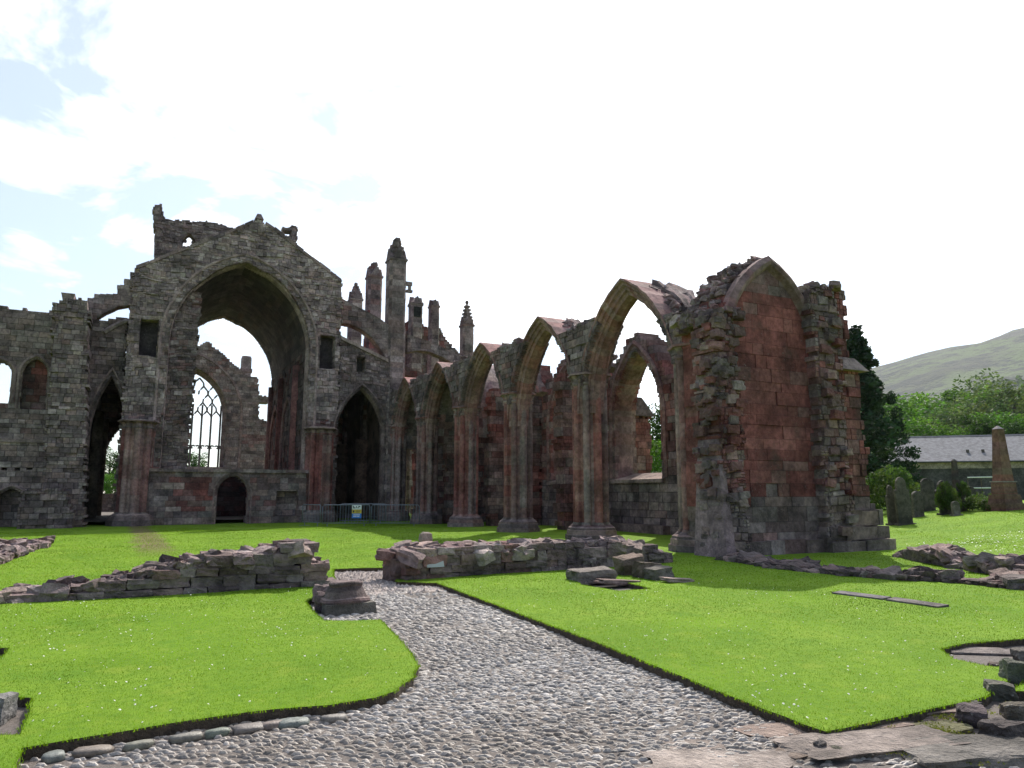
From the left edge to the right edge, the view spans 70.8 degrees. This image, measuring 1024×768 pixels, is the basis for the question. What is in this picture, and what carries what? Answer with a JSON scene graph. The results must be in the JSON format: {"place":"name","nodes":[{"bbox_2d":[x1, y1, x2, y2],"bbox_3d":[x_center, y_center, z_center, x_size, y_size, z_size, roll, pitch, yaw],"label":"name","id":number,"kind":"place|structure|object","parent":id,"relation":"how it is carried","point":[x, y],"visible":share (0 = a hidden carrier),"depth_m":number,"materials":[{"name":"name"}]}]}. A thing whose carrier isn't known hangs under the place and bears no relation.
{"place":"outdoors","nodes":[
{"label":"outdoors","id":0,"kind":"place"},
{"bbox_2d":[0,691,18,726],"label":"carved block","id":1,"kind":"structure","parent":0,"point":[8,706],"depth_m":5.16,"materials":[{"name":"stone"}]},
{"bbox_2d":[88,493,104,523],"bbox_3d":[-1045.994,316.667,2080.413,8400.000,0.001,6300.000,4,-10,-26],"label":"ground","id":2,"kind":"structure","parent":0,"point":[101,522],"depth_m":41.48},
{"bbox_2d":[0,535,55,564],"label":"rubble strip","id":3,"kind":"object","parent":2,"relation":"on","point":[11,549],"visible":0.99,"depth_m":18.89,"materials":[{"name":"stone"}]},
{"bbox_2d":[84,317,129,517],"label":"aisle wall","id":4,"kind":"structure","parent":2,"relation":"on","point":[108,348],"depth_m":38.78,"materials":[{"name":"stone"}]},
{"bbox_2d":[663,739,725,749],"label":"flat slab","id":5,"kind":"structure","parent":2,"relation":"on","point":[690,741],"depth_m":4.65,"materials":[{"name":"stone"}]},
{"bbox_2d":[637,749,802,767],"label":"flat slab","id":6,"kind":"structure","parent":2,"relation":"on","point":[697,758],"depth_m":4.36,"materials":[{"name":"stone"}]},
{"bbox_2d":[771,724,970,761],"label":"flat slab","id":7,"kind":"structure","parent":2,"relation":"on","point":[877,743],"depth_m":4.59,"materials":[{"name":"stone"}]},
{"bbox_2d":[871,410,943,446],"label":"leafy tree","id":8,"kind":"object","parent":2,"relation":"on","point":[908,416],"visible":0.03,"depth_m":100.60,"materials":[{"name":"green plant"}]},
{"bbox_2d":[889,734,1023,767],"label":"flat slab","id":9,"kind":"structure","parent":2,"relation":"on","point":[993,750],"depth_m":4.37,"materials":[{"name":"stone"}]},
{"bbox_2d":[920,402,1008,435],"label":"leafy tree","id":10,"kind":"object","parent":2,"relation":"on","point":[941,415],"visible":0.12,"depth_m":88.65,"materials":[{"name":"green plant"}]},
{"bbox_2d":[923,386,1019,406],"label":"leafy tree","id":11,"kind":"object","parent":2,"relation":"on","point":[954,394],"visible":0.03,"depth_m":125.83,"materials":[{"name":"green plant"}]},
{"bbox_2d":[84,512,377,521],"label":"floor","id":12,"kind":"structure","parent":0,"point":[103,516],"depth_m":43.70,"materials":[{"name":"grey stone"}]},
{"bbox_2d":[335,568,444,595],"bbox_3d":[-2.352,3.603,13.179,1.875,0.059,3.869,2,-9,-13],"label":"gravel","id":13,"kind":"structure","parent":0,"point":[371,583],"depth_m":12.98,"materials":[{"name":"grey gravel"}]},
{"bbox_2d":[0,500,1023,767],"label":"lawn","id":14,"kind":"structure","parent":0,"point":[368,666],"depth_m":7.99,"materials":[{"name":"green plant"}]},
{"bbox_2d":[0,305,53,526],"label":"cloister wall","id":15,"kind":"structure","parent":14,"relation":"on","point":[26,340],"depth_m":36.45,"materials":[{"name":"stone"}]},
{"bbox_2d":[16,292,92,528],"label":"buttress","id":16,"kind":"structure","parent":14,"relation":"on","point":[59,500],"depth_m":35.77,"materials":[{"name":"stone"}]},
{"bbox_2d":[87,272,133,320],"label":"flying buttress","id":17,"kind":"structure","parent":16,"relation":"attached to","point":[101,306],"depth_m":38.67,"materials":[{"name":"stone"}]},
{"bbox_2d":[102,494,113,511],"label":"boundary wall","id":18,"kind":"structure","parent":14,"relation":"on","point":[107,501],"depth_m":57.00,"materials":[{"name":"stone"}]},
{"bbox_2d":[103,470,116,493],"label":"leafy tree","id":19,"kind":"object","parent":14,"relation":"on","point":[109,478],"visible":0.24,"depth_m":78.98,"materials":[{"name":"green plant"}]},
{"bbox_2d":[103,446,118,493],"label":"leafy tree","id":20,"kind":"object","parent":14,"relation":"on","point":[109,465],"visible":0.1,"depth_m":93.35,"materials":[{"name":"green plant"}]},
{"bbox_2d":[187,451,207,466],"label":"leafy tree","id":21,"kind":"object","parent":14,"relation":"on","point":[193,463],"visible":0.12,"depth_m":128.91,"materials":[{"name":"green plant"}]},
{"bbox_2d":[105,204,342,525],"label":"abbey hall","id":22,"kind":"structure","parent":14,"relation":"on","point":[275,292],"depth_m":41.36,"materials":[{"name":"stone"}]},
{"bbox_2d":[187,342,267,469],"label":"gable","id":23,"kind":"structure","parent":14,"relation":"on","point":[242,434],"depth_m":75.40,"materials":[{"name":"stone"}]},
{"bbox_2d":[187,353,242,468],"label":"window","id":24,"kind":"structure","parent":23,"relation":"in","point":[222,430],"depth_m":75.30,"materials":[{"name":"stone"}]},
{"bbox_2d":[239,356,251,376],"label":"stone turret","id":25,"kind":"object","parent":23,"relation":"on","point":[246,362],"visible":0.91,"depth_m":78.40,"materials":[{"name":"grey stone"}]},
{"bbox_2d":[299,504,320,525],"bbox_3d":[-10.161,6.644,36.443,0.600,1.110,1.822,8,-12,-44],"label":"barrier","id":26,"kind":"object","parent":14,"relation":"on","point":[311,512],"visible":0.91,"depth_m":36.47,"materials":[{"name":"metal"}]},
{"bbox_2d":[322,504,369,525],"bbox_3d":[-8.159,6.483,35.377,2.358,1.110,0.600,0,-9,0],"label":"barrier","id":27,"kind":"object","parent":14,"relation":"on","point":[343,506],"visible":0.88,"depth_m":35.41,"materials":[{"name":"metal"}]},
{"bbox_2d":[342,283,363,443],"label":"pinnacle","id":28,"kind":"object","parent":14,"relation":"on","point":[355,297],"visible":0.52,"depth_m":55.81,"materials":[{"name":"stone"}]},
{"bbox_2d":[333,336,391,519],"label":"aisle wall","id":29,"kind":"structure","parent":14,"relation":"on","point":[364,371],"depth_m":46.65,"materials":[{"name":"stone"}]},
{"bbox_2d":[340,299,389,357],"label":"flying buttress","id":30,"kind":"structure","parent":29,"relation":"attached to","point":[372,328],"depth_m":44.78,"materials":[{"name":"stone"}]},
{"bbox_2d":[335,320,459,469],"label":"broken wall","id":31,"kind":"structure","parent":29,"relation":"on","point":[445,343],"depth_m":59.02,"materials":[{"name":"stone"}]},
{"bbox_2d":[340,503,385,523],"bbox_3d":[-8.066,7.019,38.917,2.468,1.110,0.600,0,-9,0],"label":"barrier","id":32,"kind":"object","parent":14,"relation":"on","point":[361,513],"visible":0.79,"depth_m":38.91,"materials":[{"name":"metal"}]},
{"bbox_2d":[360,262,383,438],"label":"pinnacle","id":33,"kind":"object","parent":14,"relation":"on","point":[373,292],"visible":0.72,"depth_m":50.92,"materials":[{"name":"stone"}]},
{"bbox_2d":[370,504,419,525],"bbox_3d":[-5.745,6.485,35.394,2.407,1.110,0.600,0,-9,0],"label":"barrier","id":34,"kind":"object","parent":14,"relation":"on","point":[395,507],"visible":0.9,"depth_m":35.46,"materials":[{"name":"metal"}]},
{"bbox_2d":[378,237,412,511],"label":"pinnacle","id":35,"kind":"object","parent":14,"relation":"on","point":[396,261],"visible":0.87,"depth_m":45.48,"materials":[{"name":"stone"}]},
{"bbox_2d":[406,296,423,512],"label":"pinnacle","id":36,"kind":"object","parent":14,"relation":"on","point":[415,313],"visible":0.33,"depth_m":57.90,"materials":[{"name":"stone"}]},
{"bbox_2d":[459,301,474,356],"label":"pinnacle","id":37,"kind":"object","parent":14,"relation":"on","point":[466,326],"visible":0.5,"depth_m":47.80,"materials":[{"name":"stone"}]},
{"bbox_2d":[405,334,463,362],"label":"flying buttress","id":38,"kind":"structure","parent":37,"relation":"attached to","point":[413,344],"depth_m":46.44,"materials":[{"name":"stone"}]},
{"bbox_2d":[1,530,1023,722],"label":"daisies","id":39,"kind":"object","parent":14,"relation":"on","point":[529,604],"visible":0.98,"depth_m":7.14,"materials":[{"name":"plant"}]},
{"bbox_2d":[379,278,695,552],"bbox_3d":[-0.121,2.494,33.461,4.433,8.885,30.795,4,-10,-26],"label":"chapel arcade","id":40,"kind":"object","parent":14,"relation":"on","point":[428,412],"visible":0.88,"depth_m":29.14,"materials":[{"name":"stone"}]},
{"bbox_2d":[427,299,439,373],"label":"pinnacle","id":41,"kind":"object","parent":40,"relation":"on","point":[433,307],"visible":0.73,"depth_m":52.71,"materials":[{"name":"stone"}]},
{"bbox_2d":[405,366,424,377],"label":"flying buttress","id":42,"kind":"structure","parent":41,"relation":"attached to","point":[411,372],"depth_m":51.53,"materials":[{"name":"stone"}]},
{"bbox_2d":[410,332,678,534],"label":"chapel wall","id":43,"kind":"structure","parent":14,"relation":"on","point":[647,503],"depth_m":30.68,"materials":[{"name":"stone"}]},
{"bbox_2d":[546,362,566,484],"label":"window","id":44,"kind":"structure","parent":43,"relation":"in","point":[564,366],"depth_m":35.50,"materials":[{"name":"stone"}]},
{"bbox_2d":[608,340,667,482],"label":"window","id":45,"kind":"structure","parent":43,"relation":"in","point":[625,416],"depth_m":30.56,"materials":[{"name":"stone"}]},
{"bbox_2d":[635,397,654,472],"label":"stone buttress","id":46,"kind":"structure","parent":14,"relation":"on","point":[644,414],"depth_m":33.02,"materials":[{"name":"stone"}]},
{"bbox_2d":[632,561,661,577],"bbox_3d":[2.491,3.447,13.330,0.477,0.338,0.364,4,-10,-26],"label":"loose stone","id":47,"kind":"object","parent":14,"relation":"on","point":[637,568],"visible":0.6,"depth_m":13.22,"materials":[{"name":"grey stone"}]},
{"bbox_2d":[648,403,660,472],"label":"leafy tree","id":48,"kind":"object","parent":14,"relation":"on","point":[656,427],"visible":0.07,"depth_m":50.15,"materials":[{"name":"green plant"}]},
{"bbox_2d":[650,439,661,472],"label":"leafy tree","id":49,"kind":"object","parent":14,"relation":"on","point":[656,450],"visible":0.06,"depth_m":44.20,"materials":[{"name":"green plant"}]},
{"bbox_2d":[643,565,673,579],"bbox_3d":[2.648,3.426,13.023,0.467,0.258,0.385,4,-10,-26],"label":"loose stone","id":50,"kind":"object","parent":14,"relation":"on","point":[655,572],"visible":0.81,"depth_m":12.91,"materials":[{"name":"grey stone"}]},
{"bbox_2d":[659,577,694,582],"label":"flat slab","id":51,"kind":"structure","parent":14,"relation":"on","point":[673,579],"depth_m":12.51,"materials":[{"name":"stone"}]},
{"bbox_2d":[669,255,896,556],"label":"chapel end wall","id":52,"kind":"structure","parent":14,"relation":"on","point":[777,452],"depth_m":19.14,"materials":[{"name":"stone"}]},
{"bbox_2d":[714,550,921,581],"bbox_3d":[6.028,3.796,14.867,1.422,0.506,4.970,4,-10,-26],"label":"rubble strip","id":53,"kind":"object","parent":14,"relation":"on","point":[807,564],"visible":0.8,"depth_m":14.23,"materials":[{"name":"stone"}]},
{"bbox_2d":[846,324,907,504],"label":"conifer tree","id":54,"kind":"object","parent":14,"relation":"on","point":[860,351],"visible":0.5,"depth_m":42.56,"materials":[{"name":"green plant"}]},
{"bbox_2d":[885,485,896,525],"bbox_3d":[14.213,4.602,26.962,0.377,1.628,0.400,0,-9,0],"label":"gravestone","id":55,"kind":"object","parent":14,"relation":"on","point":[890,509],"visible":0.8,"depth_m":26.90,"materials":[{"name":"stone"}]},
{"bbox_2d":[865,464,920,510],"bbox_3d":[17.226,4.937,33.010,3.375,2.508,3.362,-6,-10,34],"label":"clipped bush","id":56,"kind":"object","parent":14,"relation":"on","point":[883,480],"visible":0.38,"depth_m":32.72,"materials":[{"name":"green plant"}]},
{"bbox_2d":[861,380,925,492],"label":"conifer tree","id":57,"kind":"object","parent":14,"relation":"on","point":[906,463],"visible":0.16,"depth_m":48.41,"materials":[{"name":"green plant"}]},
{"bbox_2d":[893,477,916,525],"bbox_3d":[14.409,4.376,26.484,0.648,1.898,0.400,-1,-9,5],"label":"gravestone","id":58,"kind":"object","parent":14,"relation":"on","point":[902,501],"visible":0.91,"depth_m":26.41,"materials":[{"name":"stone"}]},
{"bbox_2d":[911,491,924,517],"bbox_3d":[16.312,4.899,28.966,0.550,1.176,0.400,1,-9,-6],"label":"gravestone","id":59,"kind":"object","parent":14,"relation":"on","point":[917,505],"visible":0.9,"depth_m":28.90,"materials":[{"name":"stone"}]},
{"bbox_2d":[861,391,975,423],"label":"leafy tree","id":60,"kind":"object","parent":14,"relation":"on","point":[905,405],"visible":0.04,"depth_m":111.30,"materials":[{"name":"green plant"}]},
{"bbox_2d":[920,478,936,511],"bbox_3d":[17.911,4.834,31.024,0.642,1.562,0.400,-1,-9,5],"label":"gravestone","id":61,"kind":"object","parent":14,"relation":"on","point":[927,488],"visible":0.72,"depth_m":30.96,"materials":[{"name":"stone"}]},
{"bbox_2d":[897,414,971,435],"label":"leafy tree","id":62,"kind":"object","parent":14,"relation":"on","point":[916,429],"visible":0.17,"depth_m":83.79,"materials":[{"name":"green plant"}]},
{"bbox_2d":[936,480,951,514],"bbox_3d":[17.179,4.555,28.506,0.646,1.501,0.400,0,-9,3],"label":"gravestone","id":63,"kind":"object","parent":14,"relation":"on","point":[942,512],"visible":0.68,"depth_m":28.43,"materials":[{"name":"stone"}]},
{"bbox_2d":[934,481,961,513],"bbox_3d":[17.127,4.443,28.214,0.912,1.357,0.900,3,-9,-18],"label":"ivy clump","id":64,"kind":"object","parent":63,"relation":"attached to","point":[947,500],"visible":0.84,"depth_m":28.11,"materials":[{"name":"green plant"}]},
{"bbox_2d":[883,390,1009,419],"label":"leafy tree","id":65,"kind":"object","parent":14,"relation":"on","point":[919,407],"visible":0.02,"depth_m":123.36,"materials":[{"name":"green plant"}]},
{"bbox_2d":[874,434,1023,499],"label":"long building","id":66,"kind":"structure","parent":14,"relation":"on","point":[971,455],"depth_m":64.64,"materials":[{"name":"stone"}]},
{"bbox_2d":[949,501,962,515],"bbox_3d":[16.920,4.814,27.442,0.336,0.693,0.400,-1,-9,6],"label":"gravestone","id":67,"kind":"object","parent":14,"relation":"on","point":[955,508],"visible":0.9,"depth_m":27.38,"materials":[{"name":"stone"}]},
{"bbox_2d":[892,543,1023,573],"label":"rubble strip","id":68,"kind":"object","parent":14,"relation":"on","point":[948,555],"visible":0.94,"depth_m":14.95,"materials":[{"name":"stone"}]},
{"bbox_2d":[951,459,967,511],"bbox_3d":[17.944,4.135,29.081,0.462,2.209,0.462,2,-9,-11],"label":"pillar stone","id":69,"kind":"object","parent":14,"relation":"on","point":[955,473],"visible":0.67,"depth_m":29.07,"materials":[{"name":"grey stone"}]},
{"bbox_2d":[955,480,970,499],"bbox_3d":[18.028,4.263,28.861,0.596,0.800,0.598,0,-9,3],"label":"ivy clump","id":70,"kind":"object","parent":69,"relation":"on","point":[964,490],"visible":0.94,"depth_m":28.73,"materials":[{"name":"green plant"}]},
{"bbox_2d":[911,565,1023,589],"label":"rubble strip","id":71,"kind":"object","parent":14,"relation":"on","point":[1004,578],"visible":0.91,"depth_m":12.41,"materials":[{"name":"stone"}]},
{"bbox_2d":[925,386,1023,431],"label":"leafy tree","id":72,"kind":"object","parent":14,"relation":"on","point":[995,398],"visible":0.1,"depth_m":90.26,"materials":[{"name":"green plant"}]},
{"bbox_2d":[936,368,1023,433],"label":"leafy tree","id":73,"kind":"object","parent":14,"relation":"on","point":[1010,391],"visible":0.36,"depth_m":89.51,"materials":[{"name":"green plant"}]},
{"bbox_2d":[961,491,998,511],"bbox_3d":[18.722,4.690,28.434,2.068,0.910,2.050,0,-9,0],"label":"spreading bush","id":74,"kind":"object","parent":14,"relation":"on","point":[970,502],"visible":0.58,"depth_m":28.31,"materials":[{"name":"green plant"}]},
{"bbox_2d":[948,412,1023,435],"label":"leafy tree","id":75,"kind":"object","parent":14,"relation":"on","point":[979,427],"visible":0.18,"depth_m":76.10,"materials":[{"name":"green plant"}]},
{"bbox_2d":[964,410,1023,434],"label":"leafy tree","id":76,"kind":"object","parent":14,"relation":"on","point":[1007,414],"visible":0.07,"depth_m":79.15,"materials":[{"name":"green plant"}]},
{"bbox_2d":[985,426,1023,510],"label":"obelisk","id":77,"kind":"object","parent":14,"relation":"on","point":[1003,482],"visible":0.95,"depth_m":27.49,"materials":[{"name":"stone"}]},
{"bbox_2d":[0,0,1023,492],"label":"sky","id":78,"kind":"structure","parent":0,"point":[526,159],"materials":[{"name":"white"}]},
{"bbox_2d":[0,583,1023,767],"bbox_3d":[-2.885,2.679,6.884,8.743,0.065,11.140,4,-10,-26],"label":"path","id":79,"kind":"structure","parent":0,"point":[415,743],"depth_m":5.27,"materials":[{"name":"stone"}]},
{"bbox_2d":[0,538,335,603],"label":"ruined low wall","id":80,"kind":"structure","parent":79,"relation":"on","point":[287,563],"depth_m":11.40,"materials":[{"name":"stone"}]},
{"bbox_2d":[41,713,347,763],"bbox_3d":[-2.038,2.347,4.811,1.876,0.060,0.154,4,-10,-26],"label":"edging","id":81,"kind":"object","parent":79,"relation":"on","point":[57,755],"visible":0.97,"depth_m":4.77,"materials":[{"name":"stone"}]},
{"bbox_2d":[314,591,324,611],"bbox_3d":[-2.554,3.006,9.890,0.356,0.306,0.256,0,-9,-2],"label":"loose stone","id":82,"kind":"object","parent":79,"relation":"on","point":[317,599],"visible":0.37,"depth_m":9.79,"materials":[{"name":"grey stone"}]},
{"bbox_2d":[312,584,328,603],"bbox_3d":[-2.807,3.113,10.603,0.276,0.348,0.375,2,-9,-15],"label":"loose stone","id":83,"kind":"object","parent":79,"relation":"on","point":[317,587],"visible":0.48,"depth_m":10.50,"materials":[{"name":"grey stone"}]},
{"bbox_2d":[320,579,376,615],"bbox_3d":[-2.281,2.937,9.919,0.720,0.462,0.568,4,-10,-26],"label":"column base","id":84,"kind":"object","parent":79,"relation":"on","point":[346,597],"visible":0.99,"depth_m":9.73,"materials":[{"name":"stone"}]},
{"bbox_2d":[0,568,1023,767],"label":"turf edge","id":85,"kind":"object","parent":79,"relation":"on","point":[136,735],"visible":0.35,"depth_m":5.29,"materials":[{"name":"soil"}]},
{"bbox_2d":[375,535,672,580],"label":"ruined low wall","id":86,"kind":"structure","parent":79,"relation":"on","point":[407,560],"depth_m":14.04,"materials":[{"name":"stone"}]},
{"bbox_2d":[418,532,432,541],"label":"loose stone","id":87,"kind":"object","parent":86,"relation":"on","point":[425,536],"visible":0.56,"depth_m":14.58,"materials":[{"name":"grey stone"}]},
{"bbox_2d":[566,566,617,584],"bbox_3d":[1.434,3.447,12.954,0.870,0.287,0.489,4,-10,-26],"label":"carved block","id":88,"kind":"object","parent":79,"relation":"on","point":[587,576],"depth_m":12.78,"materials":[{"name":"stone"}]},
{"bbox_2d":[593,578,640,584],"bbox_3d":[1.846,3.450,12.543,0.836,0.140,0.338,4,-10,-26],"label":"flat slab","id":89,"kind":"object","parent":79,"relation":"on","point":[612,581],"depth_m":12.38,"materials":[{"name":"stone"}]},
{"bbox_2d":[612,552,643,575],"bbox_3d":[2.254,3.486,13.831,0.575,0.459,0.412,4,-10,-26],"label":"loose stone","id":90,"kind":"object","parent":79,"relation":"on","point":[623,563],"visible":0.56,"depth_m":13.68,"materials":[{"name":"grey stone"}]},
{"bbox_2d":[775,747,807,759],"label":"flat slab","id":91,"kind":"structure","parent":79,"relation":"on","point":[796,756],"depth_m":4.45,"materials":[{"name":"stone"}]},
{"bbox_2d":[733,721,915,738],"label":"flat slab","id":92,"kind":"structure","parent":79,"relation":"on","point":[777,729],"depth_m":4.93,"materials":[{"name":"stone"}]},
{"bbox_2d":[832,590,890,599],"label":"flat slab","id":93,"kind":"structure","parent":79,"relation":"on","point":[862,595],"depth_m":10.81,"materials":[{"name":"stone"}]},
{"bbox_2d":[886,597,948,607],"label":"flat slab","id":94,"kind":"structure","parent":79,"relation":"on","point":[916,602],"depth_m":10.08,"materials":[{"name":"stone"}]},
{"bbox_2d":[884,707,955,721],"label":"flat slab","id":95,"kind":"structure","parent":79,"relation":"on","point":[947,711],"depth_m":5.23,"materials":[{"name":"stone"}]},
{"bbox_2d":[912,719,973,733],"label":"flat slab","id":96,"kind":"structure","parent":79,"relation":"on","point":[965,727],"depth_m":4.98,"materials":[{"name":"stone"}]},
{"bbox_2d":[886,701,1007,765],"bbox_3d":[3.004,2.357,5.003,0.959,0.012,1.886,-6,-11,36],"label":"moss","id":97,"kind":"object","parent":79,"relation":"on","point":[944,717],"visible":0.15,"depth_m":4.96,"materials":[{"name":"green plant"}]},
{"bbox_2d":[954,702,987,728],"bbox_3d":[3.249,2.349,5.086,0.212,0.152,0.199,-4,-9,23],"label":"boulder","id":98,"kind":"object","parent":79,"relation":"on","point":[971,714],"visible":0.73,"depth_m":5.05,"materials":[{"name":"stone"}]},
{"bbox_2d":[949,647,1010,655],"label":"flat slab","id":99,"kind":"structure","parent":79,"relation":"on","point":[991,651],"depth_m":7.32,"materials":[{"name":"stone"}]},
{"bbox_2d":[977,717,1023,737],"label":"boulder","id":100,"kind":"object","parent":79,"relation":"on","point":[998,726],"visible":0.6,"depth_m":4.65,"materials":[{"name":"stone"}]},
{"bbox_2d":[983,679,1018,701],"bbox_3d":[3.874,2.440,5.714,0.214,0.156,0.199,-4,-9,24],"label":"boulder","id":101,"kind":"object","parent":79,"relation":"on","point":[1003,691],"visible":0.79,"depth_m":5.64,"materials":[{"name":"stone"}]},
{"bbox_2d":[998,657,1023,687],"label":"boulder","id":102,"kind":"object","parent":79,"relation":"on","point":[1011,670],"visible":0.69,"depth_m":6.00,"materials":[{"name":"stone"}]},
{"bbox_2d":[999,701,1023,720],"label":"boulder","id":103,"kind":"object","parent":79,"relation":"on","point":[1011,710],"visible":0.98,"depth_m":5.20,"materials":[{"name":"stone"}]},
{"bbox_2d":[1010,647,1023,660],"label":"boulder","id":104,"kind":"object","parent":79,"relation":"on","point":[1017,653],"visible":0.84,"depth_m":7.02,"materials":[{"name":"stone"}]},
{"bbox_2d":[652,328,1023,472],"bbox_3d":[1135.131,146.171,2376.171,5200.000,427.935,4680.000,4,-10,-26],"label":"hill","id":105,"kind":"structure","parent":0,"point":[936,372],"depth_m":1389.56,"materials":[{"name":"green plant"}]},
{"bbox_2d":[915,374,1023,404],"bbox_3d":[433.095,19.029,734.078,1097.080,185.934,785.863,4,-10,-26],"label":"woodland","id":106,"kind":"object","parent":105,"relation":"on","point":[1019,382],"visible":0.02,"depth_m":1094.68,"materials":[{"name":"green plant"}]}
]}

